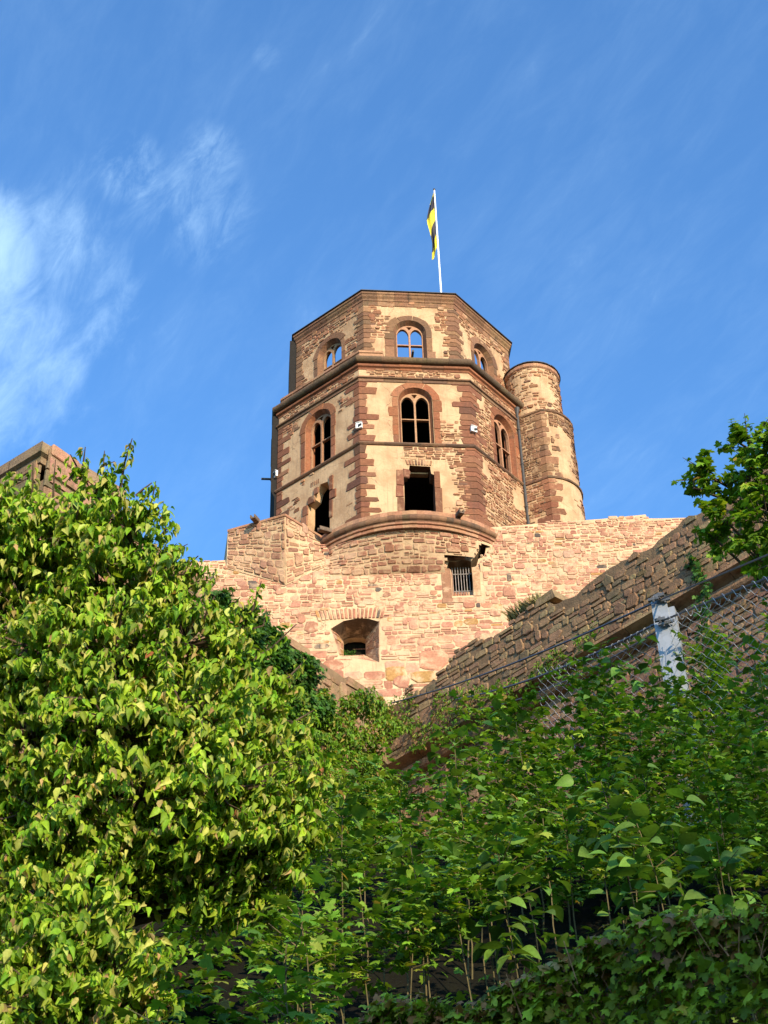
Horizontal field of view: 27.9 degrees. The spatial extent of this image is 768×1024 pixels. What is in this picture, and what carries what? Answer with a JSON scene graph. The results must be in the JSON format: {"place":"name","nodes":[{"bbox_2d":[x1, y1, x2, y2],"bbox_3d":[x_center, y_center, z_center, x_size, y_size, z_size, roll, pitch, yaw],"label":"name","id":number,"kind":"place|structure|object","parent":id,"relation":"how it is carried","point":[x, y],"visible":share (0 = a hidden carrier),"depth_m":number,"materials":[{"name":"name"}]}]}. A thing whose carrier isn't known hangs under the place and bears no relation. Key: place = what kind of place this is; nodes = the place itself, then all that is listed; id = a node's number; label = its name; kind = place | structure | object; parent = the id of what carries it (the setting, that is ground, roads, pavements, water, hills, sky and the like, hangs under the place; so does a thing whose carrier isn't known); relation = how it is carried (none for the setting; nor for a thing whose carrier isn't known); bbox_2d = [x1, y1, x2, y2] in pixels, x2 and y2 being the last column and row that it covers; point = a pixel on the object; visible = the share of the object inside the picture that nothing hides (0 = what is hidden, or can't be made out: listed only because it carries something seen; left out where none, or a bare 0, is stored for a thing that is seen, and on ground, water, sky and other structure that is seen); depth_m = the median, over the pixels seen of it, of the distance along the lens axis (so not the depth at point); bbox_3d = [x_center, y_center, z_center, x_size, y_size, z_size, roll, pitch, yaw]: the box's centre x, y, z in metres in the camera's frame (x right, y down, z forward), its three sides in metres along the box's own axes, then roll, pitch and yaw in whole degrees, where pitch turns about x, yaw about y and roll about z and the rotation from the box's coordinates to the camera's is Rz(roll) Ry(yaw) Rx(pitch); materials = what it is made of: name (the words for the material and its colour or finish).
{"place":"outdoors","nodes":[
{"label":"outdoors","id":0,"kind":"place"},
{"bbox_2d":[0,0,767,561],"label":"sky","id":1,"kind":"structure","parent":0,"point":[187,186],"materials":[{"name":"blue"}]},
{"bbox_2d":[3,578,767,1023],"bbox_3d":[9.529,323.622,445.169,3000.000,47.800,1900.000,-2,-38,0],"label":"ground","id":2,"kind":"structure","parent":0,"point":[453,982],"depth_m":11.29,"materials":[{"name":"soil"}]},
{"bbox_2d":[0,441,126,648],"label":"corner bastion","id":3,"kind":"object","parent":2,"relation":"on","point":[42,456],"visible":0.15,"depth_m":25.89,"materials":[{"name":"stone"}]},
{"bbox_2d":[98,969,221,1023],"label":"sapling","id":4,"kind":"object","parent":2,"relation":"on","point":[158,1005],"visible":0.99,"depth_m":6.59,"materials":[{"name":"green plant"}]},
{"bbox_2d":[0,438,348,1023],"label":"dogwood tree","id":5,"kind":"object","parent":2,"relation":"on","point":[197,806],"visible":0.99,"depth_m":8.64,"materials":[{"name":"green plant"}]},
{"bbox_2d":[8,480,387,852],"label":"wing wall","id":6,"kind":"structure","parent":2,"relation":"on","point":[337,684],"depth_m":30.02,"materials":[{"name":"stone"}]},
{"bbox_2d":[203,586,337,730],"bbox_3d":[-1.817,2.802,26.004,0.611,2.713,3.464,-26,-44,27],"label":"ivy","id":7,"kind":"object","parent":6,"relation":"attached to","point":[284,657],"visible":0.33,"depth_m":26.40,"materials":[{"name":"green plant"}]},
{"bbox_2d":[245,685,411,839],"bbox_3d":[-0.789,4.076,26.439,0.822,3.719,4.319,-27,-45,28],"label":"creeper","id":8,"kind":"object","parent":6,"relation":"attached to","point":[342,722],"visible":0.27,"depth_m":27.14,"materials":[{"name":"green plant"}]},
{"bbox_2d":[214,894,326,1023],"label":"sapling","id":9,"kind":"object","parent":2,"relation":"on","point":[248,952],"visible":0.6,"depth_m":7.59,"materials":[{"name":"green plant"}]},
{"bbox_2d":[198,952,346,1023],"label":"sapling","id":10,"kind":"object","parent":2,"relation":"on","point":[301,977],"visible":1,"depth_m":6.13,"materials":[{"name":"green plant"}]},
{"bbox_2d":[205,900,360,1023],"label":"sapling","id":11,"kind":"object","parent":2,"relation":"on","point":[274,969],"visible":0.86,"depth_m":6.51,"materials":[{"name":"green plant"}]},
{"bbox_2d":[240,864,352,1023],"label":"sapling","id":12,"kind":"object","parent":2,"relation":"on","point":[283,900],"visible":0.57,"depth_m":7.64,"materials":[{"name":"green plant"}]},
{"bbox_2d":[231,897,366,1018],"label":"sapling","id":13,"kind":"object","parent":2,"relation":"on","point":[265,951],"visible":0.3,"depth_m":8.35,"materials":[{"name":"green plant"}]},
{"bbox_2d":[250,870,368,1023],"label":"sapling","id":14,"kind":"object","parent":2,"relation":"on","point":[295,924],"visible":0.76,"depth_m":7.31,"materials":[{"name":"green plant"}]},
{"bbox_2d":[261,868,362,1011],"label":"sapling","id":15,"kind":"object","parent":2,"relation":"on","point":[288,912],"visible":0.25,"depth_m":9.33,"materials":[{"name":"green plant"}]},
{"bbox_2d":[274,900,399,1023],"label":"sapling","id":16,"kind":"object","parent":2,"relation":"on","point":[341,990],"visible":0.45,"depth_m":8.31,"materials":[{"name":"green plant"}]},
{"bbox_2d":[306,821,379,1011],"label":"sapling","id":17,"kind":"object","parent":2,"relation":"on","point":[318,863],"visible":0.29,"depth_m":10.57,"materials":[{"name":"green plant"}]},
{"bbox_2d":[305,784,383,928],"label":"sapling","id":18,"kind":"object","parent":2,"relation":"on","point":[332,844],"visible":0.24,"depth_m":11.95,"materials":[{"name":"green plant"}]},
{"bbox_2d":[309,761,389,1023],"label":"sapling","id":19,"kind":"object","parent":2,"relation":"on","point":[337,857],"visible":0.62,"depth_m":10.34,"materials":[{"name":"green plant"}]},
{"bbox_2d":[289,882,416,1014],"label":"sapling","id":20,"kind":"object","parent":2,"relation":"on","point":[379,986],"visible":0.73,"depth_m":8.44,"materials":[{"name":"green plant"}]},
{"bbox_2d":[325,770,387,931],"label":"sapling","id":21,"kind":"object","parent":2,"relation":"on","point":[361,821],"visible":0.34,"depth_m":11.96,"materials":[{"name":"green plant"}]},
{"bbox_2d":[308,805,413,1006],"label":"sapling","id":22,"kind":"object","parent":2,"relation":"on","point":[352,833],"visible":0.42,"depth_m":10.69,"materials":[{"name":"green plant"}]},
{"bbox_2d":[321,733,405,861],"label":"sapling","id":23,"kind":"object","parent":2,"relation":"on","point":[369,798],"visible":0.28,"depth_m":13.56,"materials":[{"name":"green plant"}]},
{"bbox_2d":[334,820,451,996],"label":"sapling","id":24,"kind":"object","parent":2,"relation":"on","point":[349,872],"visible":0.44,"depth_m":9.49,"materials":[{"name":"green plant"}]},
{"bbox_2d":[332,860,466,998],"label":"sapling","id":25,"kind":"object","parent":2,"relation":"on","point":[428,915],"visible":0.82,"depth_m":8.44,"materials":[{"name":"green plant"}]},
{"bbox_2d":[358,753,441,933],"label":"sapling","id":26,"kind":"object","parent":2,"relation":"on","point":[397,801],"visible":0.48,"depth_m":12.05,"materials":[{"name":"green plant"}]},
{"bbox_2d":[362,742,445,856],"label":"sapling","id":27,"kind":"object","parent":2,"relation":"on","point":[403,777],"visible":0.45,"depth_m":13.52,"materials":[{"name":"green plant"}]},
{"bbox_2d":[326,862,481,1001],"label":"sapling","id":28,"kind":"object","parent":2,"relation":"on","point":[400,946],"visible":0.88,"depth_m":8.37,"materials":[{"name":"green plant"}]},
{"bbox_2d":[363,830,445,998],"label":"sapling","id":29,"kind":"object","parent":2,"relation":"on","point":[388,872],"visible":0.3,"depth_m":10.66,"materials":[{"name":"green plant"}]},
{"bbox_2d":[351,802,470,1000],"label":"sapling","id":30,"kind":"object","parent":2,"relation":"on","point":[358,811],"visible":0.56,"depth_m":9.00,"materials":[{"name":"green plant"}]},
{"bbox_2d":[72,787,767,1023],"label":"ground cover","id":31,"kind":"object","parent":2,"relation":"on","point":[222,1015],"visible":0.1,"depth_m":10.88,"materials":[{"name":"green plant"}]},
{"bbox_2d":[350,832,493,997],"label":"sapling","id":32,"kind":"object","parent":2,"relation":"on","point":[446,882],"visible":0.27,"depth_m":9.44,"materials":[{"name":"green plant"}]},
{"bbox_2d":[186,509,684,705],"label":"bastion wall","id":33,"kind":"structure","parent":2,"relation":"on","point":[381,586],"depth_m":76.19,"materials":[{"name":"stone"}]},
{"bbox_2d":[344,649,355,655],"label":"bush","id":34,"kind":"object","parent":33,"relation":"on","point":[351,653],"visible":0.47,"depth_m":75.01,"materials":[{"name":"green plant"}]},
{"bbox_2d":[261,289,526,577],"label":"bell tower","id":35,"kind":"structure","parent":33,"relation":"on","point":[414,443],"depth_m":84.14,"materials":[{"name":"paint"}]},
{"bbox_2d":[273,470,277,477],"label":"wall box","id":36,"kind":"object","parent":35,"relation":"attached to","point":[275,472],"visible":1,"depth_m":84.52,"materials":[{"name":"white paint"}]},
{"bbox_2d":[300,403,335,475],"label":"window","id":37,"kind":"structure","parent":35,"relation":"in","point":[320,414],"depth_m":84.37,"materials":[{"name":"red stone"}]},
{"bbox_2d":[313,332,345,377],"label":"window","id":38,"kind":"structure","parent":35,"relation":"in","point":[329,346],"depth_m":89.16,"materials":[{"name":"red stone"}]},
{"bbox_2d":[355,421,362,429],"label":"wall box","id":39,"kind":"object","parent":35,"relation":"attached to","point":[359,425],"visible":1,"depth_m":81.47,"materials":[{"name":"white paint"}]},
{"bbox_2d":[385,316,435,357],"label":"window","id":40,"kind":"structure","parent":35,"relation":"in","point":[408,325],"depth_m":87.67,"materials":[{"name":"red stone"}]},
{"bbox_2d":[388,383,441,442],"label":"window","id":41,"kind":"structure","parent":35,"relation":"in","point":[414,392],"depth_m":82.94,"materials":[{"name":"red stone"}]},
{"bbox_2d":[433,188,441,291],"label":"flagpole","id":42,"kind":"object","parent":35,"relation":"on","point":[440,284],"visible":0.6,"depth_m":98.07,"materials":[{"name":"white metal"}]},
{"bbox_2d":[427,194,436,259],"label":"flag","id":43,"kind":"object","parent":42,"relation":"hanging from","point":[431,222],"visible":1,"depth_m":99.32,"materials":[{"name":"fabric"}]},
{"bbox_2d":[470,425,477,432],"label":"wall box","id":44,"kind":"object","parent":35,"relation":"attached to","point":[473,428],"visible":1,"depth_m":81.93,"materials":[{"name":"white paint"}]},
{"bbox_2d":[470,336,498,382],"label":"window","id":45,"kind":"structure","parent":35,"relation":"in","point":[481,351],"depth_m":89.93,"materials":[{"name":"red stone"}]},
{"bbox_2d":[489,407,521,480],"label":"window","id":46,"kind":"structure","parent":35,"relation":"in","point":[504,426],"depth_m":85.14,"materials":[{"name":"red stone"}]},
{"bbox_2d":[514,406,529,524],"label":"drainpipe","id":47,"kind":"object","parent":35,"relation":"attached to","point":[516,409],"visible":0.76,"depth_m":84.78,"materials":[{"name":"metal"}]},
{"bbox_2d":[503,361,585,523],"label":"stair turret","id":48,"kind":"object","parent":35,"relation":"attached to","point":[553,488],"visible":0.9,"depth_m":85.27,"materials":[{"name":"stone"}]},
{"bbox_2d":[441,545,493,602],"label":"barred window","id":49,"kind":"structure","parent":33,"relation":"in","point":[463,566],"depth_m":76.17,"materials":[{"name":"stone"}]},
{"bbox_2d":[412,723,503,978],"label":"sapling","id":50,"kind":"object","parent":2,"relation":"on","point":[450,780],"visible":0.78,"depth_m":11.64,"materials":[{"name":"green plant"}]},
{"bbox_2d":[415,731,500,842],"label":"sapling","id":51,"kind":"object","parent":2,"relation":"on","point":[448,766],"visible":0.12,"depth_m":13.60,"materials":[{"name":"green plant"}]},
{"bbox_2d":[408,728,510,902],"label":"sapling","id":52,"kind":"object","parent":2,"relation":"on","point":[434,784],"visible":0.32,"depth_m":12.15,"materials":[{"name":"green plant"}]},
{"bbox_2d":[390,814,529,1007],"bbox_3d":[0.452,2.637,8.044,0.535,1.949,0.759,30,-48,-34],"label":"sapling","id":53,"kind":"object","parent":2,"relation":"on","point":[454,904],"visible":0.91,"depth_m":8.47,"materials":[{"name":"green plant"}]},
{"bbox_2d":[392,792,529,1001],"bbox_3d":[0.538,2.719,10.514,0.859,1.507,0.684,31,-48,-34],"label":"sapling","id":54,"kind":"object","parent":2,"relation":"on","point":[443,805],"visible":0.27,"depth_m":10.70,"materials":[{"name":"green plant"}]},
{"bbox_2d":[416,797,528,999],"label":"sapling","id":55,"kind":"object","parent":2,"relation":"on","point":[476,850],"visible":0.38,"depth_m":9.48,"materials":[{"name":"green plant"}]},
{"bbox_2d":[421,774,532,984],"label":"sapling","id":56,"kind":"object","parent":2,"relation":"on","point":[507,781],"visible":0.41,"depth_m":10.86,"materials":[{"name":"green plant"}]},
{"bbox_2d":[423,830,552,985],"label":"sapling","id":57,"kind":"object","parent":2,"relation":"on","point":[478,886],"visible":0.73,"depth_m":8.51,"materials":[{"name":"green plant"}]},
{"bbox_2d":[437,787,542,979],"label":"sapling","id":58,"kind":"object","parent":2,"relation":"on","point":[451,801],"visible":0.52,"depth_m":8.71,"materials":[{"name":"green plant"}]},
{"bbox_2d":[446,685,548,849],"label":"sapling","id":59,"kind":"object","parent":2,"relation":"on","point":[465,716],"visible":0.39,"depth_m":13.86,"materials":[{"name":"green plant"}]},
{"bbox_2d":[440,809,570,977],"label":"sapling","id":60,"kind":"object","parent":2,"relation":"on","point":[488,949],"visible":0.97,"depth_m":8.41,"materials":[{"name":"green plant"}]},
{"bbox_2d":[455,730,560,935],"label":"sapling","id":61,"kind":"object","parent":2,"relation":"on","point":[499,785],"visible":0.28,"depth_m":12.19,"materials":[{"name":"green plant"}]},
{"bbox_2d":[479,698,573,933],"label":"sapling","id":62,"kind":"object","parent":2,"relation":"on","point":[497,746],"visible":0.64,"depth_m":12.50,"materials":[{"name":"green plant"}]},
{"bbox_2d":[477,675,582,845],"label":"sapling","id":63,"kind":"object","parent":2,"relation":"on","point":[531,695],"visible":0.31,"depth_m":13.94,"materials":[{"name":"green plant"}]},
{"bbox_2d":[464,791,595,961],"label":"sapling","id":64,"kind":"object","parent":2,"relation":"on","point":[523,832],"visible":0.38,"depth_m":9.59,"materials":[{"name":"green plant"}]},
{"bbox_2d":[467,752,602,961],"bbox_3d":[1.079,2.517,10.552,0.775,1.823,0.844,-30,-46,31],"label":"sapling","id":65,"kind":"object","parent":2,"relation":"on","point":[541,787],"visible":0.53,"depth_m":10.83,"materials":[{"name":"green plant"}]},
{"bbox_2d":[335,897,767,1023],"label":"clipped hedge","id":66,"kind":"object","parent":2,"relation":"on","point":[732,982],"visible":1,"depth_m":4.18,"materials":[{"name":"green plant"}]},
{"bbox_2d":[502,711,604,932],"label":"sapling","id":67,"kind":"object","parent":2,"relation":"on","point":[542,774],"visible":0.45,"depth_m":12.19,"materials":[{"name":"green plant"}]},
{"bbox_2d":[508,758,618,948],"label":"sapling","id":68,"kind":"object","parent":2,"relation":"on","point":[568,863],"visible":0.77,"depth_m":9.56,"materials":[{"name":"green plant"}]},
{"bbox_2d":[386,469,767,838],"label":"wing wall","id":69,"kind":"structure","parent":2,"relation":"on","point":[631,583],"depth_m":27.53,"materials":[{"name":"stone"}]},
{"bbox_2d":[384,621,603,753],"bbox_3d":[1.865,3.247,28.993,0.401,1.863,5.804,28,-47,-32],"label":"creeper","id":70,"kind":"object","parent":69,"relation":"attached to","point":[459,708],"visible":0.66,"depth_m":29.27,"materials":[{"name":"green plant"}]},
{"bbox_2d":[501,591,540,620],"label":"dry grass","id":71,"kind":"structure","parent":69,"relation":"on","point":[515,613],"depth_m":29.32,"materials":[{"name":"beige plant"}]},
{"bbox_2d":[683,550,704,578],"bbox_3d":[5.256,0.916,26.047,0.251,0.639,0.537,8,-39,-12],"label":"creeper","id":72,"kind":"object","parent":69,"relation":"attached to","point":[691,559],"visible":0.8,"depth_m":26.12,"materials":[{"name":"green plant"}]},
{"bbox_2d":[691,569,712,663],"bbox_3d":[4.898,1.543,23.779,0.572,1.600,0.202,-30,-47,31],"label":"creeper","id":73,"kind":"object","parent":69,"relation":"on","point":[706,589],"visible":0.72,"depth_m":23.84,"materials":[{"name":"green plant"}]},
{"bbox_2d":[392,554,767,852],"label":"rockfall fence","id":74,"kind":"object","parent":2,"relation":"on","point":[666,621],"visible":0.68,"depth_m":14.44,"materials":[{"name":"metal"}]},
{"bbox_2d":[524,718,649,999],"bbox_3d":[1.512,2.464,10.657,0.807,2.047,0.817,-25,-44,26],"label":"sapling","id":75,"kind":"object","parent":2,"relation":"on","point":[624,806],"visible":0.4,"depth_m":11.01,"materials":[{"name":"green plant"}]},
{"bbox_2d":[538,657,638,845],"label":"sapling","id":76,"kind":"object","parent":2,"relation":"on","point":[582,693],"visible":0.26,"depth_m":13.93,"materials":[{"name":"green plant"}]},
{"bbox_2d":[549,684,666,931],"bbox_3d":[1.807,2.329,12.168,0.799,2.088,0.857,-14,-40,15],"label":"sapling","id":77,"kind":"object","parent":2,"relation":"on","point":[598,728],"visible":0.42,"depth_m":12.46,"materials":[{"name":"green plant"}]},
{"bbox_2d":[558,641,664,848],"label":"sapling","id":78,"kind":"object","parent":2,"relation":"on","point":[601,695],"visible":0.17,"depth_m":14.04,"materials":[{"name":"green plant"}]},
{"bbox_2d":[566,633,658,904],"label":"sapling","id":79,"kind":"object","parent":2,"relation":"on","point":[615,670],"visible":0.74,"depth_m":13.41,"materials":[{"name":"green plant"}]},
{"bbox_2d":[554,756,683,917],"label":"sapling","id":80,"kind":"object","parent":2,"relation":"on","point":[635,882],"visible":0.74,"depth_m":9.10,"materials":[{"name":"green plant"}]},
{"bbox_2d":[578,751,692,915],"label":"sapling","id":81,"kind":"object","parent":2,"relation":"on","point":[594,833],"visible":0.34,"depth_m":9.66,"materials":[{"name":"green plant"}]},
{"bbox_2d":[586,683,697,912],"bbox_3d":[2.055,2.317,12.091,0.717,1.945,0.867,18,-42,-23],"label":"sapling","id":82,"kind":"object","parent":2,"relation":"on","point":[659,717],"visible":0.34,"depth_m":12.31,"materials":[{"name":"green plant"}]},
{"bbox_2d":[596,705,708,908],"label":"sapling","id":83,"kind":"object","parent":2,"relation":"on","point":[654,752],"visible":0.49,"depth_m":10.97,"materials":[{"name":"green plant"}]},
{"bbox_2d":[588,795,733,926],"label":"sapling","id":84,"kind":"object","parent":2,"relation":"on","point":[642,854],"visible":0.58,"depth_m":8.18,"materials":[{"name":"green plant"}]},
{"bbox_2d":[614,688,715,829],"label":"sapling","id":85,"kind":"object","parent":2,"relation":"on","point":[667,742],"visible":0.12,"depth_m":13.81,"materials":[{"name":"green plant"}]},
{"bbox_2d":[626,656,719,872],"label":"sapling","id":86,"kind":"object","parent":2,"relation":"on","point":[680,666],"visible":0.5,"depth_m":13.53,"materials":[{"name":"green plant"}]},
{"bbox_2d":[609,763,740,895],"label":"sapling","id":87,"kind":"object","parent":2,"relation":"on","point":[724,815],"visible":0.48,"depth_m":9.66,"materials":[{"name":"green plant"}]},
{"bbox_2d":[627,666,751,895],"bbox_3d":[2.475,2.227,12.185,0.922,2.204,0.829,15,-41,-20],"label":"sapling","id":88,"kind":"object","parent":2,"relation":"on","point":[685,700],"visible":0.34,"depth_m":12.51,"materials":[{"name":"green plant"}]},
{"bbox_2d":[620,687,760,894],"bbox_3d":[2.180,2.308,10.644,0.825,2.266,0.813,-23,-43,25],"label":"sapling","id":89,"kind":"object","parent":2,"relation":"on","point":[683,745],"visible":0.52,"depth_m":10.99,"materials":[{"name":"green plant"}]},
{"bbox_2d":[658,622,755,841],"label":"sapling","id":90,"kind":"object","parent":2,"relation":"on","point":[716,648],"visible":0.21,"depth_m":14.14,"materials":[{"name":"green plant"}]},
{"bbox_2d":[651,717,767,1020],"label":"sapling","id":91,"kind":"object","parent":2,"relation":"on","point":[709,772],"visible":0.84,"depth_m":9.74,"materials":[{"name":"green plant"}]},
{"bbox_2d":[656,808,767,1021],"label":"sapling","id":92,"kind":"object","parent":2,"relation":"on","point":[701,852],"visible":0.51,"depth_m":8.43,"materials":[{"name":"green plant"}]},
{"bbox_2d":[670,707,767,900],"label":"sapling","id":93,"kind":"object","parent":2,"relation":"on","point":[739,766],"visible":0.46,"depth_m":10.90,"materials":[{"name":"green plant"}]},
{"bbox_2d":[671,413,767,589],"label":"maple tree","id":94,"kind":"object","parent":2,"relation":"on","point":[751,460],"visible":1,"depth_m":15.01,"materials":[{"name":"green plant"}]},
{"bbox_2d":[677,671,767,867],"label":"sapling","id":95,"kind":"object","parent":2,"relation":"on","point":[742,728],"visible":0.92,"depth_m":9.81,"materials":[{"name":"green plant"}]},
{"bbox_2d":[683,627,767,841],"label":"sapling","id":96,"kind":"object","parent":2,"relation":"on","point":[708,633],"visible":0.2,"depth_m":14.20,"materials":[{"name":"green plant"}]},
{"bbox_2d":[689,682,767,890],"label":"sapling","id":97,"kind":"object","parent":2,"relation":"on","point":[753,778],"visible":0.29,"depth_m":12.22,"materials":[{"name":"green plant"}]},
{"bbox_2d":[714,635,767,761],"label":"sapling","id":98,"kind":"object","parent":2,"relation":"on","point":[751,691],"visible":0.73,"depth_m":11.79,"materials":[{"name":"green plant"}]},
{"bbox_2d":[730,597,767,730],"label":"sapling","id":99,"kind":"object","parent":2,"relation":"on","point":[766,626],"visible":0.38,"depth_m":14.36,"materials":[{"name":"green plant"}]},
{"bbox_2d":[732,702,767,842],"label":"sapling","id":100,"kind":"object","parent":2,"relation":"on","point":[766,801],"visible":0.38,"depth_m":11.24,"materials":[{"name":"green plant"}]},
{"bbox_2d":[733,625,767,727],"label":"sapling","id":101,"kind":"object","parent":2,"relation":"on","point":[755,644],"visible":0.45,"depth_m":12.76,"materials":[{"name":"green plant"}]}
]}

